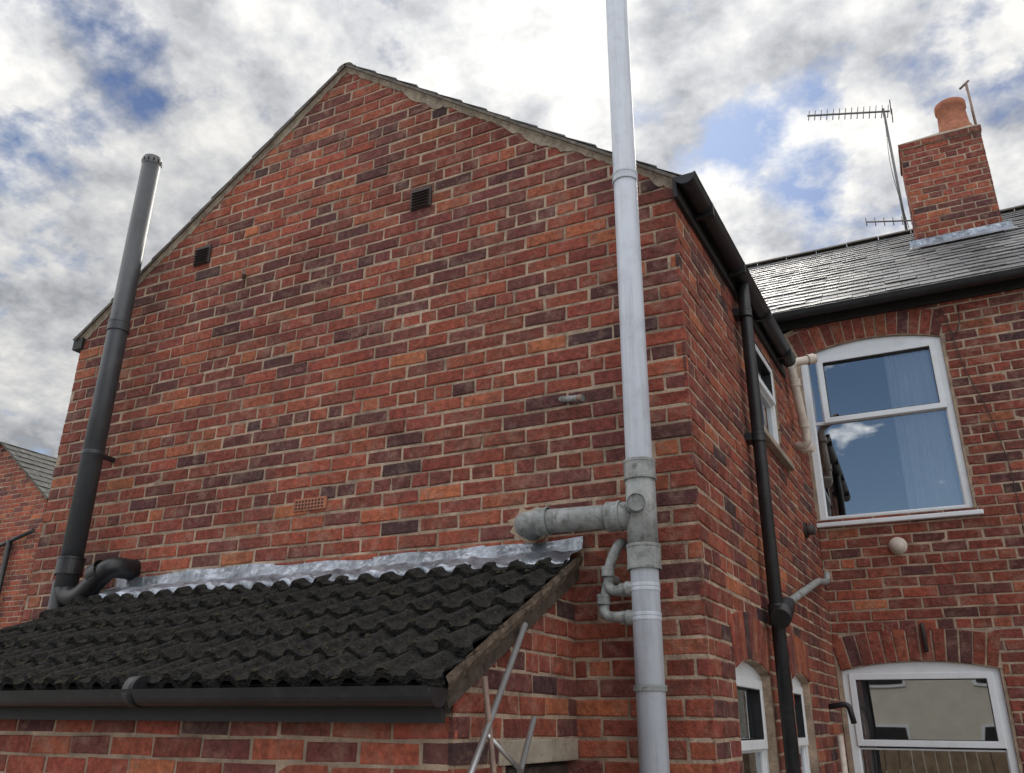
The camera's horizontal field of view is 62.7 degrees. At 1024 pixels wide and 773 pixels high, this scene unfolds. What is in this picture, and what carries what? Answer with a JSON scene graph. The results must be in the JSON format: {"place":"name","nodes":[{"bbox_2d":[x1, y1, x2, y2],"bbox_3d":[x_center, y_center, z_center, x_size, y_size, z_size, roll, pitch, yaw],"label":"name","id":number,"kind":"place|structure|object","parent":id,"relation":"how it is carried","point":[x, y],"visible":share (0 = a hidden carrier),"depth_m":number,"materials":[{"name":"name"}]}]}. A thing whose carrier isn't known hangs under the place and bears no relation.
{"place":"outdoors","nodes":[
{"label":"outdoors","id":0,"kind":"place"},
{"bbox_2d":[0,0,1023,457],"label":"sky","id":1,"kind":"structure","parent":0,"point":[724,92],"materials":[{"name":"white"}]},
{"label":"ground","id":2,"kind":"structure","parent":0,"visible":0},
{"bbox_2d":[0,539,12,594],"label":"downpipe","id":3,"kind":"object","parent":2,"relation":"on","point":[6,555],"visible":1,"depth_m":12.48,"materials":[{"name":"black plastic"}]},
{"bbox_2d":[0,529,34,547],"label":"drain","id":4,"kind":"object","parent":3,"relation":"attached to","point":[20,536],"visible":1,"depth_m":12.53,"materials":[{"name":"black plastic"}]},
{"bbox_2d":[0,446,47,628],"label":"gable bricks","id":5,"kind":"object","parent":2,"relation":"on","point":[16,612],"visible":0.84,"depth_m":12.70,"materials":[{"name":"red brick"}]},
{"bbox_2d":[0,448,45,627],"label":"gable mortar joints","id":6,"kind":"object","parent":5,"relation":"attached to","point":[19,569],"visible":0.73,"depth_m":12.70,"materials":[{"name":"beige concrete"}]},
{"bbox_2d":[0,442,47,498],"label":"roof deck","id":7,"kind":"structure","parent":5,"relation":"on","point":[23,470],"depth_m":13.09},
{"bbox_2d":[2,442,56,497],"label":"roof","id":8,"kind":"structure","parent":5,"relation":"on","point":[37,467],"depth_m":13.51,"materials":[{"name":"tile"}]},
{"bbox_2d":[20,499,46,620],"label":"flank bricks","id":9,"kind":"object","parent":2,"relation":"on","point":[24,603],"visible":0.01,"depth_m":12.31,"materials":[{"name":"red brick"}]},
{"bbox_2d":[47,154,161,609],"bbox_3d":[-2.371,1.023,4.841,0.498,5.665,0.281,-10,-24,24],"label":"flue pipe","id":10,"kind":"object","parent":2,"relation":"on","point":[68,586],"visible":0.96,"depth_m":5.12,"materials":[{"name":"black plastic"}]},
{"bbox_2d":[0,536,582,772],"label":"lean to outhouse","id":11,"kind":"structure","parent":2,"relation":"on","point":[383,664],"depth_m":3.13,"materials":[{"name":"tile"}]},
{"bbox_2d":[505,762,563,768],"bbox_3d":[0.051,2.236,2.767,0.040,1.810,0.590,-10,-24,24],"label":"door","id":12,"kind":"structure","parent":11,"relation":"in","point":[553,763],"depth_m":3.15,"materials":[{"name":"black"}]},
{"bbox_2d":[21,73,718,772],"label":"gable wall bricks","id":13,"kind":"object","parent":2,"relation":"on","point":[677,729],"visible":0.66,"depth_m":4.50,"materials":[{"name":"red brick"}]},
{"bbox_2d":[72,337,85,352],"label":"kneeler soffit","id":14,"kind":"structure","parent":13,"relation":"attached to","point":[78,345],"depth_m":5.78,"materials":[{"name":"grey stone"}]},
{"bbox_2d":[193,244,211,266],"bbox_3d":[-2.032,-0.861,5.517,0.136,0.136,0.036,-10,-24,24],"label":"wall vent grille","id":15,"kind":"object","parent":13,"relation":"attached to","point":[202,256],"depth_m":5.50,"materials":[{"name":"black plastic"}]},
{"bbox_2d":[73,70,337,339],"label":"wing roof slates","id":16,"kind":"object","parent":13,"relation":"on","point":[219,190],"visible":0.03,"depth_m":5.64,"materials":[{"name":"stone"}]},
{"bbox_2d":[74,63,345,340],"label":"verge","id":17,"kind":"structure","parent":13,"relation":"on","point":[223,189],"depth_m":5.63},
{"bbox_2d":[80,68,346,338],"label":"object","id":18,"kind":"object","parent":13,"relation":"attached to","point":[290,128],"visible":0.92,"depth_m":5.63,"materials":[{"name":"grey concrete"}]},
{"bbox_2d":[241,270,245,278],"bbox_3d":[-1.667,-0.693,5.228,0.028,0.057,0.147,8,-23,-17],"label":"overflow pipe","id":19,"kind":"object","parent":13,"relation":"attached to","point":[243,274],"visible":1,"depth_m":5.19,"materials":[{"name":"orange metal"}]},
{"bbox_2d":[293,496,327,511],"bbox_3d":[-1.056,0.617,4.409,0.216,0.068,0.016,-10,-24,24],"label":"terracotta air brick","id":20,"kind":"object","parent":13,"relation":"attached to","point":[310,504],"visible":1,"depth_m":4.40,"materials":[{"name":"ceramic"}]},
{"bbox_2d":[22,74,717,772],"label":"gable wall mortar joints","id":21,"kind":"object","parent":13,"relation":"attached to","point":[546,504],"visible":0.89,"depth_m":4.50,"materials":[{"name":"beige concrete"}]},
{"bbox_2d":[410,185,431,210],"bbox_3d":[-0.520,-1.075,4.798,0.136,0.136,0.036,-10,-24,24],"label":"wall vent grille","id":22,"kind":"object","parent":13,"relation":"attached to","point":[421,198],"depth_m":4.79,"materials":[{"name":"black plastic"}]},
{"bbox_2d":[346,67,672,188],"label":"mortar verge","id":23,"kind":"structure","parent":13,"relation":"attached to","point":[539,139],"depth_m":4.65,"materials":[{"name":"grey concrete"}]},
{"bbox_2d":[508,506,545,542],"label":"mortar repair","id":24,"kind":"structure","parent":13,"relation":"attached to","point":[517,537],"depth_m":3.81,"materials":[{"name":"beige concrete"}]},
{"bbox_2d":[345,64,736,285],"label":"roof tiles","id":25,"kind":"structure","parent":13,"relation":"on","point":[607,154],"depth_m":4.67,"materials":[{"name":"grey stone"}]},
{"bbox_2d":[559,394,586,401],"bbox_3d":[0.271,0.058,3.892,0.035,0.083,0.198,15,-26,-31],"label":"overflow pipe","id":26,"kind":"object","parent":13,"relation":"attached to","point":[578,398],"visible":0.99,"depth_m":3.85,"materials":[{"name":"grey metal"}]},
{"bbox_2d":[467,622,536,772],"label":"folding clothes airer","id":27,"kind":"object","parent":2,"relation":"on","point":[487,730],"visible":1,"depth_m":2.67,"materials":[{"name":"metal"}]},
{"bbox_2d":[514,0,669,772],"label":"soil vent pipe","id":28,"kind":"object","parent":2,"relation":"on","point":[634,515],"visible":1,"depth_m":3.50,"materials":[{"name":"plastic"}]},
{"bbox_2d":[671,197,849,772],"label":"side wall bricks","id":29,"kind":"object","parent":2,"relation":"on","point":[722,729],"visible":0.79,"depth_m":4.25,"materials":[{"name":"red brick"}]},
{"bbox_2d":[672,177,785,377],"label":"eaves fascia","id":30,"kind":"structure","parent":29,"relation":"attached to","point":[683,203],"depth_m":4.56,"materials":[{"name":"black wood"}]},
{"bbox_2d":[349,64,820,442],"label":"wing roof slates","id":31,"kind":"object","parent":30,"relation":"on","point":[536,126],"visible":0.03,"depth_m":4.67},
{"bbox_2d":[693,203,713,220],"bbox_3d":[0.967,-0.880,4.245,0.100,0.068,0.020,-11,-24,26],"label":"gutter bracket","id":32,"kind":"object","parent":30,"relation":"attached to","point":[708,214],"visible":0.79,"depth_m":4.23,"materials":[{"name":"black plastic"}]},
{"bbox_2d":[727,262,745,276],"bbox_3d":[1.274,-0.664,4.776,0.100,0.068,0.020,-11,-24,26],"label":"gutter bracket","id":33,"kind":"object","parent":30,"relation":"attached to","point":[742,270],"visible":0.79,"depth_m":4.76,"materials":[{"name":"black plastic"}]},
{"bbox_2d":[678,171,795,365],"bbox_3d":[1.399,-0.579,4.994,0.098,0.060,2.450,-11,-24,26],"label":"eaves gutter","id":34,"kind":"object","parent":30,"relation":"attached to","point":[696,195],"visible":0.81,"depth_m":4.64,"materials":[{"name":"black plastic"}]},
{"bbox_2d":[674,172,694,183],"bbox_3d":[0.821,-0.986,3.997,0.098,0.049,0.009,-10,-24,24],"label":"stop end","id":35,"kind":"object","parent":34,"relation":"attached to","point":[684,178],"visible":1,"depth_m":3.99,"materials":[{"name":"black plastic"}]},
{"bbox_2d":[754,308,770,321],"bbox_3d":[1.580,-0.449,5.308,0.100,0.068,0.020,-11,-24,26],"label":"gutter bracket","id":36,"kind":"object","parent":30,"relation":"attached to","point":[767,317],"visible":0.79,"depth_m":5.29,"materials":[{"name":"black plastic"}]},
{"bbox_2d":[776,347,791,358],"bbox_3d":[1.886,-0.233,5.839,0.100,0.068,0.020,-11,-24,26],"label":"gutter bracket","id":37,"kind":"object","parent":30,"relation":"attached to","point":[789,354],"visible":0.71,"depth_m":5.82,"materials":[{"name":"black plastic"}]},
{"bbox_2d":[725,603,770,676],"bbox_3d":[1.113,1.171,3.921,0.001,0.315,0.862,-11,-24,26],"label":"arch mortar","id":38,"kind":"object","parent":29,"relation":"attached to","point":[733,610],"visible":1,"depth_m":3.79,"materials":[{"name":"beige concrete"}]},
{"bbox_2d":[729,611,770,674],"bbox_3d":[1.112,1.187,3.914,0.022,0.263,0.787,-11,-24,26],"label":"side window arch","id":39,"kind":"structure","parent":29,"relation":"attached to","point":[750,635],"depth_m":3.87,"materials":[{"name":"brick"}]},
{"bbox_2d":[735,660,779,772],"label":"brick reveal","id":40,"kind":"object","parent":29,"relation":"attached to","point":[773,757],"visible":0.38,"depth_m":4.06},
{"bbox_2d":[735,662,769,772],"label":"side lower window","id":41,"kind":"structure","parent":40,"relation":"attached to","point":[744,670],"depth_m":3.97,"materials":[{"name":"white plastic"}]},
{"bbox_2d":[737,688,756,738],"bbox_3d":[1.048,1.489,3.829,0.001,0.229,0.504,-11,-24,26],"label":"glass","id":42,"kind":"object","parent":41,"relation":"attached to","point":[747,722],"visible":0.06,"depth_m":3.90,"materials":[{"name":"glass"}]},
{"bbox_2d":[736,676,767,750],"bbox_3d":[1.054,1.488,3.826,0.064,0.305,0.580,-11,-24,26],"label":"sash","id":43,"kind":"object","parent":41,"relation":"attached to","point":[748,745],"visible":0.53,"depth_m":3.88,"materials":[{"name":"white plastic"}]},
{"bbox_2d":[737,686,763,740],"bbox_3d":[1.056,1.488,3.825,0.048,0.223,0.498,-11,-24,26],"label":"gasket","id":44,"kind":"object","parent":43,"relation":"attached to","point":[758,715],"visible":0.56,"depth_m":4.01,"materials":[{"name":"black plastic"}]},
{"bbox_2d":[742,752,761,772],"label":"glass","id":45,"kind":"object","parent":41,"relation":"attached to","point":[752,762],"depth_m":3.84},
{"bbox_2d":[742,750,764,772],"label":"sash","id":46,"kind":"object","parent":41,"relation":"attached to","point":[762,760],"visible":0.38,"depth_m":3.97,"materials":[{"name":"white plastic"}]},
{"bbox_2d":[675,202,848,772],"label":"side wall mortar joints","id":47,"kind":"object","parent":29,"relation":"attached to","point":[719,740],"visible":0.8,"depth_m":4.24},
{"bbox_2d":[772,369,781,445],"bbox_3d":[1.544,0.064,5.389,0.153,0.740,0.820,-11,-24,26],"label":"brick reveal","id":48,"kind":"object","parent":29,"relation":"attached to","point":[777,419],"visible":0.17,"depth_m":5.67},
{"bbox_2d":[772,405,778,443],"bbox_3d":[1.574,0.059,5.374,0.060,0.678,0.758,-11,-24,26],"label":"side upper window","id":49,"kind":"structure","parent":48,"relation":"attached to","point":[775,424],"depth_m":5.61,"materials":[{"name":"white plastic"}]},
{"bbox_2d":[757,363,766,386],"bbox_3d":[1.579,-0.100,5.435,0.001,0.184,0.604,-11,-24,26],"label":"glass","id":50,"kind":"object","parent":49,"relation":"attached to","point":[761,373],"visible":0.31,"depth_m":5.59,"materials":[{"name":"black glass"}]},
{"bbox_2d":[755,344,775,405],"bbox_3d":[1.586,-0.101,5.432,0.064,0.260,0.680,-11,-24,26],"label":"sash","id":51,"kind":"object","parent":49,"relation":"attached to","point":[767,393],"visible":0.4,"depth_m":5.51,"materials":[{"name":"white plastic"}]},
{"bbox_2d":[756,352,772,395],"bbox_3d":[1.587,-0.102,5.431,0.048,0.178,0.598,-11,-24,26],"label":"gasket","id":52,"kind":"object","parent":51,"relation":"attached to","point":[766,372],"visible":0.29,"depth_m":5.65,"materials":[{"name":"black plastic"}]},
{"bbox_2d":[760,394,772,435],"bbox_3d":[1.577,0.178,5.324,0.001,0.324,0.664,-11,-24,26],"label":"glass","id":53,"kind":"object","parent":49,"relation":"attached to","point":[767,421],"visible":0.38,"depth_m":5.49,"materials":[{"name":"glass"}]},
{"bbox_2d":[760,390,775,439],"bbox_3d":[1.572,0.179,5.326,0.038,0.340,0.680,-11,-24,26],"label":"sash","id":54,"kind":"object","parent":49,"relation":"attached to","point":[765,399],"visible":0.18,"depth_m":5.59,"materials":[{"name":"white plastic"}]},
{"bbox_2d":[764,426,794,470],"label":"side upper sill","id":55,"kind":"structure","parent":29,"relation":"attached to","point":[772,444],"depth_m":5.22,"materials":[{"name":"concrete"}]},
{"bbox_2d":[732,283,829,772],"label":"downpipe","id":56,"kind":"object","parent":29,"relation":"attached to","point":[781,610],"visible":1,"depth_m":4.34,"materials":[{"name":"black plastic"}]},
{"bbox_2d":[787,635,810,682],"bbox_3d":[1.648,1.560,4.844,0.024,0.254,0.622,-11,-24,26],"label":"side window arch","id":57,"kind":"structure","parent":29,"relation":"attached to","point":[798,652],"depth_m":4.84,"materials":[{"name":"brick"}]},
{"bbox_2d":[786,626,808,682],"bbox_3d":[1.648,1.543,4.850,0.001,0.304,0.694,-11,-24,26],"label":"arch mortar","id":58,"kind":"object","parent":57,"relation":"attached to","point":[787,634],"visible":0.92,"depth_m":4.76,"materials":[{"name":"beige concrete"}]},
{"bbox_2d":[780,674,818,772],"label":"brick reveal","id":59,"kind":"object","parent":29,"relation":"attached to","point":[813,754],"visible":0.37,"depth_m":4.92,"materials":[{"name":"brown brick"}]},
{"bbox_2d":[792,676,810,772],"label":"side lower window","id":60,"kind":"structure","parent":59,"relation":"attached to","point":[796,682],"depth_m":4.84,"materials":[{"name":"white plastic"}]},
{"bbox_2d":[794,695,798,736],"bbox_3d":[1.582,1.862,4.758,0.001,0.239,0.334,-11,-24,26],"label":"glass","id":61,"kind":"object","parent":60,"relation":"attached to","point":[796,716],"depth_m":4.87,"materials":[{"name":"black glass"}]},
{"bbox_2d":[793,686,808,745],"bbox_3d":[1.589,1.861,4.755,0.064,0.315,0.410,-11,-24,26],"label":"sash","id":62,"kind":"object","parent":60,"relation":"attached to","point":[801,741],"visible":0.27,"depth_m":4.85,"materials":[{"name":"white plastic"}]},
{"bbox_2d":[794,694,805,737],"bbox_3d":[1.590,1.860,4.755,0.048,0.233,0.328,-11,-24,26],"label":"gasket","id":63,"kind":"object","parent":62,"relation":"attached to","point":[801,727],"visible":0.27,"depth_m":4.88,"materials":[{"name":"black plastic"}]},
{"bbox_2d":[799,748,804,772],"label":"glass","id":64,"kind":"object","parent":60,"relation":"attached to","point":[800,751],"depth_m":4.80,"materials":[{"name":"grey glass"}]},
{"bbox_2d":[799,746,806,772],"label":"sash","id":65,"kind":"object","parent":60,"relation":"attached to","point":[804,759],"visible":0.13,"depth_m":4.82,"materials":[{"name":"white plastic"}]},
{"bbox_2d":[788,353,817,453],"bbox_3d":[2.117,0.141,6.196,0.223,0.679,0.437,0,-22,1],"label":"waste pipe","id":66,"kind":"object","parent":29,"relation":"attached to","point":[804,446],"visible":0.94,"depth_m":6.07,"materials":[{"name":"beige plastic"}]},
{"bbox_2d":[803,522,815,538],"bbox_3d":[2.034,0.983,5.761,0.082,0.109,0.110,-10,-24,24],"label":"boiler vent","id":67,"kind":"object","parent":29,"relation":"attached to","point":[808,530],"visible":0.98,"depth_m":5.73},
{"bbox_2d":[828,702,856,772],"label":"pipe","id":68,"kind":"object","parent":29,"relation":"attached to","point":[840,740],"visible":0.98,"depth_m":5.37,"materials":[{"name":"black plastic"}]},
{"bbox_2d":[793,288,1023,772],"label":"wall bricks","id":69,"kind":"object","parent":2,"relation":"on","point":[939,581],"depth_m":6.00,"materials":[{"name":"red brick"}]},
{"bbox_2d":[788,309,943,356],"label":"arch","id":70,"kind":"structure","parent":69,"relation":"attached to","point":[858,328],"depth_m":6.70,"materials":[{"name":"brick"}]},
{"bbox_2d":[783,304,950,357],"bbox_3d":[2.810,-0.463,6.713,1.264,0.354,0.001,-10,-24,24],"label":"arch mortar","id":71,"kind":"object","parent":70,"relation":"attached to","point":[788,334],"visible":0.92,"depth_m":6.72,"materials":[{"name":"grey concrete"}]},
{"bbox_2d":[796,334,976,520],"bbox_3d":[2.838,0.311,6.479,1.100,1.505,0.153,-10,-24,24],"label":"brick reveal","id":72,"kind":"object","parent":69,"relation":"attached to","point":[798,368],"visible":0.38,"depth_m":6.40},
{"bbox_2d":[785,356,959,589],"bbox_3d":[3.141,0.626,7.015,1.540,1.865,1.200,-10,-24,24],"label":"room","id":73,"kind":"object","parent":72,"relation":"in","point":[862,471],"visible":0.15,"depth_m":7.70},
{"bbox_2d":[800,336,973,519],"bbox_3d":[2.828,0.303,6.459,1.038,1.443,0.060,-10,-24,24],"label":"window","id":74,"kind":"structure","parent":72,"relation":"attached to","point":[867,345],"depth_m":6.48,"materials":[{"name":"white plastic"}]},
{"bbox_2d":[807,362,824,423],"bbox_3d":[2.443,0.052,6.767,0.085,0.535,0.038,-10,-24,24],"label":"sash","id":75,"kind":"object","parent":74,"relation":"attached to","point":[820,395],"visible":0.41,"depth_m":6.74,"materials":[{"name":"white plastic"}]},
{"bbox_2d":[817,340,946,423],"bbox_3d":[2.863,-0.025,6.559,0.865,0.550,0.064,-10,-24,24],"label":"sash","id":76,"kind":"object","parent":74,"relation":"attached to","point":[942,404],"visible":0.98,"depth_m":6.51,"materials":[{"name":"white plastic"}]},
{"bbox_2d":[822,346,939,416],"bbox_3d":[2.862,-0.026,6.557,0.783,0.468,0.048,-10,-24,24],"label":"gasket","id":77,"kind":"object","parent":76,"relation":"attached to","point":[877,355],"visible":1,"depth_m":6.61,"materials":[{"name":"black rubber"}]},
{"bbox_2d":[815,408,965,516],"bbox_3d":[2.825,0.582,6.348,0.950,0.755,0.038,-10,-24,24],"label":"sash","id":78,"kind":"object","parent":74,"relation":"attached to","point":[822,424],"visible":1,"depth_m":6.41,"materials":[{"name":"glass"}]},
{"bbox_2d":[883,349,963,508],"bbox_3d":[3.102,0.273,6.376,0.369,1.445,0.035,-10,-24,24],"label":"curtain","id":79,"kind":"object","parent":72,"relation":"hanging from","point":[930,473],"visible":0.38,"depth_m":6.34,"materials":[{"name":"fabric"}]},
{"bbox_2d":[889,537,907,554],"bbox_3d":[2.772,1.141,6.045,0.124,0.124,0.072,-10,-24,24],"label":"bulkhead light","id":80,"kind":"object","parent":69,"relation":"attached to","point":[898,546],"visible":1,"depth_m":6.03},
{"bbox_2d":[777,277,1023,330],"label":"fascia","id":81,"kind":"structure","parent":69,"relation":"attached to","point":[939,297],"depth_m":6.60,"materials":[{"name":"black plastic"}]},
{"bbox_2d":[772,267,1023,321],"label":"gutter","id":82,"kind":"object","parent":81,"relation":"attached to","point":[987,278],"depth_m":6.47,"materials":[{"name":"black plastic"}]},
{"bbox_2d":[817,509,983,527],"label":"sill","id":83,"kind":"structure","parent":69,"relation":"attached to","point":[905,518],"depth_m":6.08,"materials":[{"name":"white plastic"}]},
{"bbox_2d":[832,628,999,669],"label":"arch","id":84,"kind":"structure","parent":69,"relation":"attached to","point":[978,656],"depth_m":5.80,"materials":[{"name":"brick"}]},
{"bbox_2d":[831,622,1005,671],"bbox_3d":[2.775,1.793,5.814,1.158,0.321,0.001,-10,-24,24],"label":"arch mortar","id":85,"kind":"object","parent":84,"relation":"attached to","point":[972,629],"visible":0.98,"depth_m":5.79,"materials":[{"name":"beige concrete"}]},
{"bbox_2d":[818,291,1023,772],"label":"wall mortar joints","id":86,"kind":"object","parent":69,"relation":"attached to","point":[983,537],"depth_m":6.00,"materials":[{"name":"beige concrete"}]},
{"bbox_2d":[919,622,928,651],"bbox_3d":[2.832,1.724,5.781,0.032,0.198,0.064,-10,-24,24],"label":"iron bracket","id":87,"kind":"object","parent":69,"relation":"attached to","point":[923,637],"visible":1,"depth_m":5.76,"materials":[{"name":"black metal"}]},
{"bbox_2d":[940,305,1023,531],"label":"wall cable","id":88,"kind":"object","parent":69,"relation":"attached to","point":[986,408],"depth_m":6.10,"materials":[{"name":"black plastic"}]},
{"bbox_2d":[815,676,1008,772],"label":"room","id":89,"kind":"object","parent":2,"relation":"on","point":[934,709],"visible":0.25,"depth_m":6.76,"materials":[{"name":"beige paint"}]},
{"bbox_3d":[6.013,4.062,11.396,10.080,5.050,0.200,-10,-24,24],"label":"main front wall","id":90,"kind":"object","parent":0,"visible":0},
{"bbox_3d":[5.312,-0.026,11.413,10.300,2.533,3.609,-10,-24,24],"label":"back slate deck of the main roof","id":91,"kind":"object","parent":90,"relation":"on","visible":0},
{"bbox_2d":[807,100,911,229],"bbox_3d":[4.471,-2.638,10.638,1.135,2.294,0.274,1,-22,0],"label":"tv antenna","id":92,"kind":"object","parent":91,"relation":"on","point":[904,219],"visible":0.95,"depth_m":10.87,"materials":[{"name":"metal"}]},
{"bbox_2d":[752,213,1022,305],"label":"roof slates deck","id":93,"kind":"structure","parent":91,"relation":"on","point":[879,257],"depth_m":8.61,"materials":[{"name":"grey stone"}]},
{"bbox_2d":[748,209,1023,313],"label":"roof slates","id":94,"kind":"object","parent":93,"relation":"on","point":[979,261],"visible":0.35,"depth_m":7.92,"materials":[{"name":"grey stone"}]},
{"bbox_2d":[898,80,1016,249],"bbox_3d":[4.667,-2.317,9.078,0.980,2.441,0.674,-10,-24,24],"label":"brick chimney","id":95,"kind":"object","parent":93,"relation":"on","point":[945,173],"visible":0.76,"depth_m":8.85,"materials":[{"name":"brick"}]},
{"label":"back main roof slates","id":96,"kind":"object","parent":91,"relation":"on","visible":0},
{"bbox_2d":[745,204,1023,267],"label":"ridge tiles","id":97,"kind":"object","parent":96,"relation":"on","point":[875,238],"visible":0.24,"depth_m":10.54,"materials":[{"name":"grey tile"}]},
{"bbox_3d":[2.771,3.134,5.282,1.080,0.033,0.095,-10,-24,24],"label":"sill","id":98,"kind":"object","parent":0,"visible":0},
{"bbox_2d":[838,661,1022,772],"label":"brick reveal","id":99,"kind":"object","parent":98,"relation":"on","point":[1008,709],"visible":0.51,"depth_m":5.64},
{"bbox_2d":[857,681,880,772],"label":"curtain","id":100,"kind":"object","parent":99,"relation":"hanging from","point":[872,763],"visible":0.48,"depth_m":5.86,"materials":[{"name":"fabric"}]},
{"bbox_2d":[842,661,1019,772],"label":"window","id":101,"kind":"structure","parent":99,"relation":"attached to","point":[916,667],"depth_m":5.74,"materials":[{"name":"white plastic"}]},
{"bbox_2d":[848,672,1006,748],"bbox_3d":[2.791,2.188,5.698,0.900,0.470,0.064,-10,-24,24],"label":"sash","id":102,"kind":"object","parent":101,"relation":"attached to","point":[1000,743],"visible":1,"depth_m":5.65,"materials":[{"name":"white plastic"}]},
{"bbox_2d":[856,678,997,740],"bbox_3d":[2.791,2.187,5.697,0.818,0.388,0.048,-10,-24,24],"label":"gasket","id":103,"kind":"object","parent":102,"relation":"attached to","point":[920,679],"visible":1,"depth_m":5.70,"materials":[{"name":"black rubber"}]},
{"bbox_2d":[859,747,1010,772],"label":"sash","id":104,"kind":"object","parent":101,"relation":"attached to","point":[964,750],"visible":1,"depth_m":5.60,"materials":[{"name":"white plastic"}]}
]}

